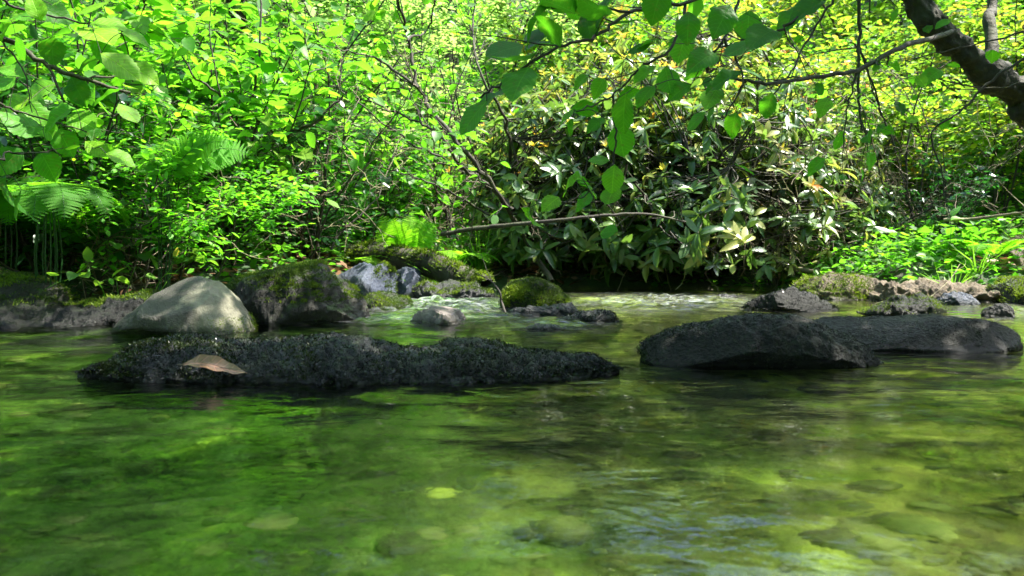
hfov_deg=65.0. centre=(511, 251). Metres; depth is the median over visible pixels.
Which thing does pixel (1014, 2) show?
leafy shrub
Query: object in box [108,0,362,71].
leafy shrub
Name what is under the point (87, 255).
herb clump
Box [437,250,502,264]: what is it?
fern
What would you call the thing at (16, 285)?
mossy log
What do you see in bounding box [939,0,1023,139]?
leafy shrub
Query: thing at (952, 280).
grass tuft
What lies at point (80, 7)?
leafy shrub
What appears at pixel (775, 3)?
leafy shrub
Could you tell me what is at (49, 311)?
bank rock
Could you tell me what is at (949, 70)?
leafy shrub
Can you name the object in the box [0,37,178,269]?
leafy shrub
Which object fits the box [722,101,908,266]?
rhododendron
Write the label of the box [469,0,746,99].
leafy shrub
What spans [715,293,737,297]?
rock
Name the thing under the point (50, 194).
fern
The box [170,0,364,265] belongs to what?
sapling
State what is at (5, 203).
fern
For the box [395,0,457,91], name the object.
broadleaf tree
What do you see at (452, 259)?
grass tuft
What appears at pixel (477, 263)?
grass tuft
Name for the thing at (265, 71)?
hazel
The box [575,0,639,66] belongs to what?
broadleaf tree
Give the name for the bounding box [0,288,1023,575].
stream water
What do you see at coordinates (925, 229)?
herb clump
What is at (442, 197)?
bare bush
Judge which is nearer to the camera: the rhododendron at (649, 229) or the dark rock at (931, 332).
the dark rock at (931, 332)
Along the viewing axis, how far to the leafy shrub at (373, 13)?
6.02 m
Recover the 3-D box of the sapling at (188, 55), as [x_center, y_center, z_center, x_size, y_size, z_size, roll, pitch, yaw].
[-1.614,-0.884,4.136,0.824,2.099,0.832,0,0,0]
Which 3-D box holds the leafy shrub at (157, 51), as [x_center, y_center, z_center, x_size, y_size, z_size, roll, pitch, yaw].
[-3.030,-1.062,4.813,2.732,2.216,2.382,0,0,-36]
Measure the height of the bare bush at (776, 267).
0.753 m
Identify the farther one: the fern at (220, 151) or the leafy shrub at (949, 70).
the leafy shrub at (949, 70)
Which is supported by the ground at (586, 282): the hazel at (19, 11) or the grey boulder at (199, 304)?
the hazel at (19, 11)
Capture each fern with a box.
[0,170,74,270]
[0,182,129,284]
[134,129,250,290]
[305,247,389,264]
[376,215,435,248]
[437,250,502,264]
[940,239,1023,266]
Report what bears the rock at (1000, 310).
on the stream water
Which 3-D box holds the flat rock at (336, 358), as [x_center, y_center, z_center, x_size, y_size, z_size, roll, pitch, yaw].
[-0.346,0.266,1.772,1.190,0.171,0.400,0,0,0]
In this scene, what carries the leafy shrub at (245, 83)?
on the ground at (586, 282)
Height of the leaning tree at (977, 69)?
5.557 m
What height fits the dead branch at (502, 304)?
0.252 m
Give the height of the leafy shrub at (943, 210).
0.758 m
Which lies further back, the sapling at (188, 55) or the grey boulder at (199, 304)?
the sapling at (188, 55)
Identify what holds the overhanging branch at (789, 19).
attached to the leaning tree at (977, 69)
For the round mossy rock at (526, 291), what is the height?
0.243 m
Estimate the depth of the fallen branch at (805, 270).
5.16 m
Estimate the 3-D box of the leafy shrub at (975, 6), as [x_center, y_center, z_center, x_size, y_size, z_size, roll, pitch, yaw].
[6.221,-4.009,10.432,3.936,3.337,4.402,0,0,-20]
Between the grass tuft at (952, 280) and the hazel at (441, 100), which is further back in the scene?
the hazel at (441, 100)
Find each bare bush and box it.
[162,0,458,261]
[328,36,534,249]
[423,135,575,268]
[706,189,836,290]
[722,68,1014,269]
[808,53,1023,247]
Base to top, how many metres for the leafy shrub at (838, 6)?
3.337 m
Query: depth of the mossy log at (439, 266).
4.91 m
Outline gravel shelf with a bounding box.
[865,277,1000,302]
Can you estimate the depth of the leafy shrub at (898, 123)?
6.71 m
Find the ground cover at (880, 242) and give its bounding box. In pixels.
[0,0,1023,295]
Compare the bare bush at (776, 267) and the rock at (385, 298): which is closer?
the rock at (385, 298)
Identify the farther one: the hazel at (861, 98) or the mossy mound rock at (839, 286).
the hazel at (861, 98)
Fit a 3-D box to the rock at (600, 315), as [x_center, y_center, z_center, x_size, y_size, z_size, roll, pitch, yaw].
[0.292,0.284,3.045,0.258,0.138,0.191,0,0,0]
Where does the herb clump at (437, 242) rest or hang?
on the ground at (586, 282)
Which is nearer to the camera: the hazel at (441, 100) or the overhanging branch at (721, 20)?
the overhanging branch at (721, 20)
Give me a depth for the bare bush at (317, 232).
5.00 m
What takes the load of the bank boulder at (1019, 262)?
on the ground at (586, 282)
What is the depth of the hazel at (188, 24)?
3.91 m
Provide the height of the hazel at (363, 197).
1.404 m
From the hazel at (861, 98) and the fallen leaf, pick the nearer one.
the fallen leaf
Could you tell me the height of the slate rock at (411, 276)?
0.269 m
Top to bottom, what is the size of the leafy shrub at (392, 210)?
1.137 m
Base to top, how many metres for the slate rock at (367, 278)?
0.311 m
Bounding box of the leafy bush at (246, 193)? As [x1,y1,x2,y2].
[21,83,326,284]
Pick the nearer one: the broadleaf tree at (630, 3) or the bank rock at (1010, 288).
the bank rock at (1010, 288)
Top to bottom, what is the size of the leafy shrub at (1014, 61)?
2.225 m
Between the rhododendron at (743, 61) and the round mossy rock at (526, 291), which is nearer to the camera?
the round mossy rock at (526, 291)
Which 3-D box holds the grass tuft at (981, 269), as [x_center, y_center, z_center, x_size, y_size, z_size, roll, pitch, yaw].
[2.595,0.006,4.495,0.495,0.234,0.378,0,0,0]
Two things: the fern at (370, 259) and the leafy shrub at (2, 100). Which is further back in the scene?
the fern at (370, 259)
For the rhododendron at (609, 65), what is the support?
on the ground at (586, 282)
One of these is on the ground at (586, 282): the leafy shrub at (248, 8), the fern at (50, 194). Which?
the leafy shrub at (248, 8)
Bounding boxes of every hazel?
[0,0,252,268]
[0,0,387,265]
[0,8,199,158]
[206,78,458,247]
[336,49,490,237]
[696,80,956,156]
[897,68,1023,214]
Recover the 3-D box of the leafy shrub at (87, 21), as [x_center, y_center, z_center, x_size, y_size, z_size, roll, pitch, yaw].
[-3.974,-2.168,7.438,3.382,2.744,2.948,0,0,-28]
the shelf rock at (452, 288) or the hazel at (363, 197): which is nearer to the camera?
the shelf rock at (452, 288)
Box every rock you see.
[0,288,158,328]
[75,331,625,385]
[339,260,400,296]
[364,290,413,308]
[396,266,422,294]
[406,279,494,298]
[411,306,465,324]
[431,336,514,345]
[498,276,571,307]
[507,302,578,316]
[525,323,565,329]
[561,309,618,321]
[636,312,883,367]
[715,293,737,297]
[737,286,840,311]
[789,272,874,299]
[813,313,1023,351]
[856,291,949,315]
[936,291,980,304]
[980,303,1014,317]
[985,275,1023,304]
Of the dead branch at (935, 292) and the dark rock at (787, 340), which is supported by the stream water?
the dead branch at (935, 292)
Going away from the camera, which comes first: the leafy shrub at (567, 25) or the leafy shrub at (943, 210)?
the leafy shrub at (943, 210)
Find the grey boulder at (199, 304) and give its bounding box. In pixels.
[111,276,258,334]
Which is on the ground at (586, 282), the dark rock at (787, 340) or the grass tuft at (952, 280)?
the dark rock at (787, 340)
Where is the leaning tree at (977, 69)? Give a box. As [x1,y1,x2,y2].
[688,0,1023,127]
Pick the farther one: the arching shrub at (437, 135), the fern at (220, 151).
the arching shrub at (437, 135)
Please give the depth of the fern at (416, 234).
5.17 m
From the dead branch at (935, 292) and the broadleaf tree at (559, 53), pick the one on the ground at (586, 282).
the broadleaf tree at (559, 53)
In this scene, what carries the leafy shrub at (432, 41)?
on the ground at (586, 282)
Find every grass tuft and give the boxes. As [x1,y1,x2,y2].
[411,241,489,282]
[436,229,509,269]
[919,263,986,283]
[954,236,1017,273]
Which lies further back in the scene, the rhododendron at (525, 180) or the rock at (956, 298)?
the rhododendron at (525, 180)
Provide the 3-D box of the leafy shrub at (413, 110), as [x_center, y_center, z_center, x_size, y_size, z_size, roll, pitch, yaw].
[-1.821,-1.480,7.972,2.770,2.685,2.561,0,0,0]
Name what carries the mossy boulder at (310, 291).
on the ground at (586, 282)
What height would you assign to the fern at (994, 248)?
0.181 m
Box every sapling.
[134,0,277,272]
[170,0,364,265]
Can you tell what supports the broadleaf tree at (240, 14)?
on the ground at (586, 282)
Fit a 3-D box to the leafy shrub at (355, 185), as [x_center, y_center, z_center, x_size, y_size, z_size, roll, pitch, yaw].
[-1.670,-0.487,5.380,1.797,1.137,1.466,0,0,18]
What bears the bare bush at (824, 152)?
on the ground at (586, 282)
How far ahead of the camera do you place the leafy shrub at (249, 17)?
7.72 m
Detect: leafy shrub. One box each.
[0,0,108,150]
[0,0,207,105]
[0,0,219,173]
[0,0,299,241]
[0,5,208,275]
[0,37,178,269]
[0,38,343,260]
[7,0,333,218]
[61,0,388,255]
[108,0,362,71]
[151,0,386,141]
[157,107,391,258]
[176,0,388,50]
[207,0,471,230]
[209,0,488,247]
[255,0,501,205]
[255,113,439,257]
[263,0,526,123]
[358,0,589,160]
[414,0,631,104]
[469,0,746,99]
[621,0,839,104]
[652,0,941,152]
[724,0,1023,219]
[747,0,1023,235]
[753,0,1012,95]
[787,0,1023,167]
[837,143,1011,252]
[871,0,1023,34]
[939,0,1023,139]
[983,0,1023,27]
[983,0,1023,75]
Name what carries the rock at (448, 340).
on the stream water
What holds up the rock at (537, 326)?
on the stream water
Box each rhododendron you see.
[427,40,630,238]
[436,77,693,290]
[514,31,760,246]
[531,57,780,273]
[576,58,890,290]
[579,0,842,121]
[710,50,929,237]
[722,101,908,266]
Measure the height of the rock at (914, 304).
0.179 m
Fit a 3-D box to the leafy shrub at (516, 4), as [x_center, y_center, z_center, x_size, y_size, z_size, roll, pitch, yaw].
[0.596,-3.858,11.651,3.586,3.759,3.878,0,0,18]
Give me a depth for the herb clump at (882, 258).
4.81 m
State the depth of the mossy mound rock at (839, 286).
4.38 m
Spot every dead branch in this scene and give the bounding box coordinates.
[441,195,685,241]
[476,254,505,311]
[852,255,965,304]
[944,182,1023,230]
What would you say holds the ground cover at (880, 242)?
on the ground at (586, 282)
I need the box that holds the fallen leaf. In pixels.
[177,354,246,373]
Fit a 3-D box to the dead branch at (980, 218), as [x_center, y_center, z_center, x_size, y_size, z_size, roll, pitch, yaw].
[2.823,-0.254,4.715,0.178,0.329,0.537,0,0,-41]
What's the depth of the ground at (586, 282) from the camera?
5.65 m
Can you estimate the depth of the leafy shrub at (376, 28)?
8.87 m
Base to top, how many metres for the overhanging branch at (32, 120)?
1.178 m
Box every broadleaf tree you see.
[221,0,415,116]
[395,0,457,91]
[550,12,569,59]
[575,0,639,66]
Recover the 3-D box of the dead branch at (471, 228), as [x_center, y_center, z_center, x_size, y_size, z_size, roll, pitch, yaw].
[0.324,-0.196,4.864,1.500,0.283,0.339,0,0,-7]
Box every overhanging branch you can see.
[0,0,158,222]
[406,0,833,238]
[644,0,1023,257]
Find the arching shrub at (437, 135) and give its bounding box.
[282,0,553,282]
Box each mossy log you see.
[0,270,74,303]
[343,239,494,286]
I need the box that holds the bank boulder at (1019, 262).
[960,232,1023,266]
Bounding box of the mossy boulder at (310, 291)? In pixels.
[228,259,370,325]
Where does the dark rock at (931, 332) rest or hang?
on the ground at (586, 282)
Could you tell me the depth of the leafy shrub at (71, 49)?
4.46 m
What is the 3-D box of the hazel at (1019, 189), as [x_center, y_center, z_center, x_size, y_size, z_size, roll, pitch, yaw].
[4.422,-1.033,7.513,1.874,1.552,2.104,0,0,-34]
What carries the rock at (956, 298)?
on the ground at (586, 282)
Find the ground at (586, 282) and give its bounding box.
[0,0,1023,298]
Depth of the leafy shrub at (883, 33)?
7.91 m
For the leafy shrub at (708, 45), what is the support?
on the ground at (586, 282)
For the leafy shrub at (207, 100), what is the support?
on the ground at (586, 282)
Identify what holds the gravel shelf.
on the ground at (586, 282)
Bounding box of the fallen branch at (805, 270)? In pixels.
[772,258,853,275]
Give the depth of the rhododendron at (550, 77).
8.08 m
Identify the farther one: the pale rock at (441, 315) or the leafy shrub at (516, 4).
the leafy shrub at (516, 4)
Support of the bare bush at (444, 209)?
on the ground at (586, 282)
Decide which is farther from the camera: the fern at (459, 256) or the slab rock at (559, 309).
the fern at (459, 256)
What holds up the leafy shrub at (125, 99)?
on the ground at (586, 282)
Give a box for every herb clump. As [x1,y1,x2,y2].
[44,229,220,296]
[428,221,516,269]
[807,238,949,276]
[861,206,989,265]
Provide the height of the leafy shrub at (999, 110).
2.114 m
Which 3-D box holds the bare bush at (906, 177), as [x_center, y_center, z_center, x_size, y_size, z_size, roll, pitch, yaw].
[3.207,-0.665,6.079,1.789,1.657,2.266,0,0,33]

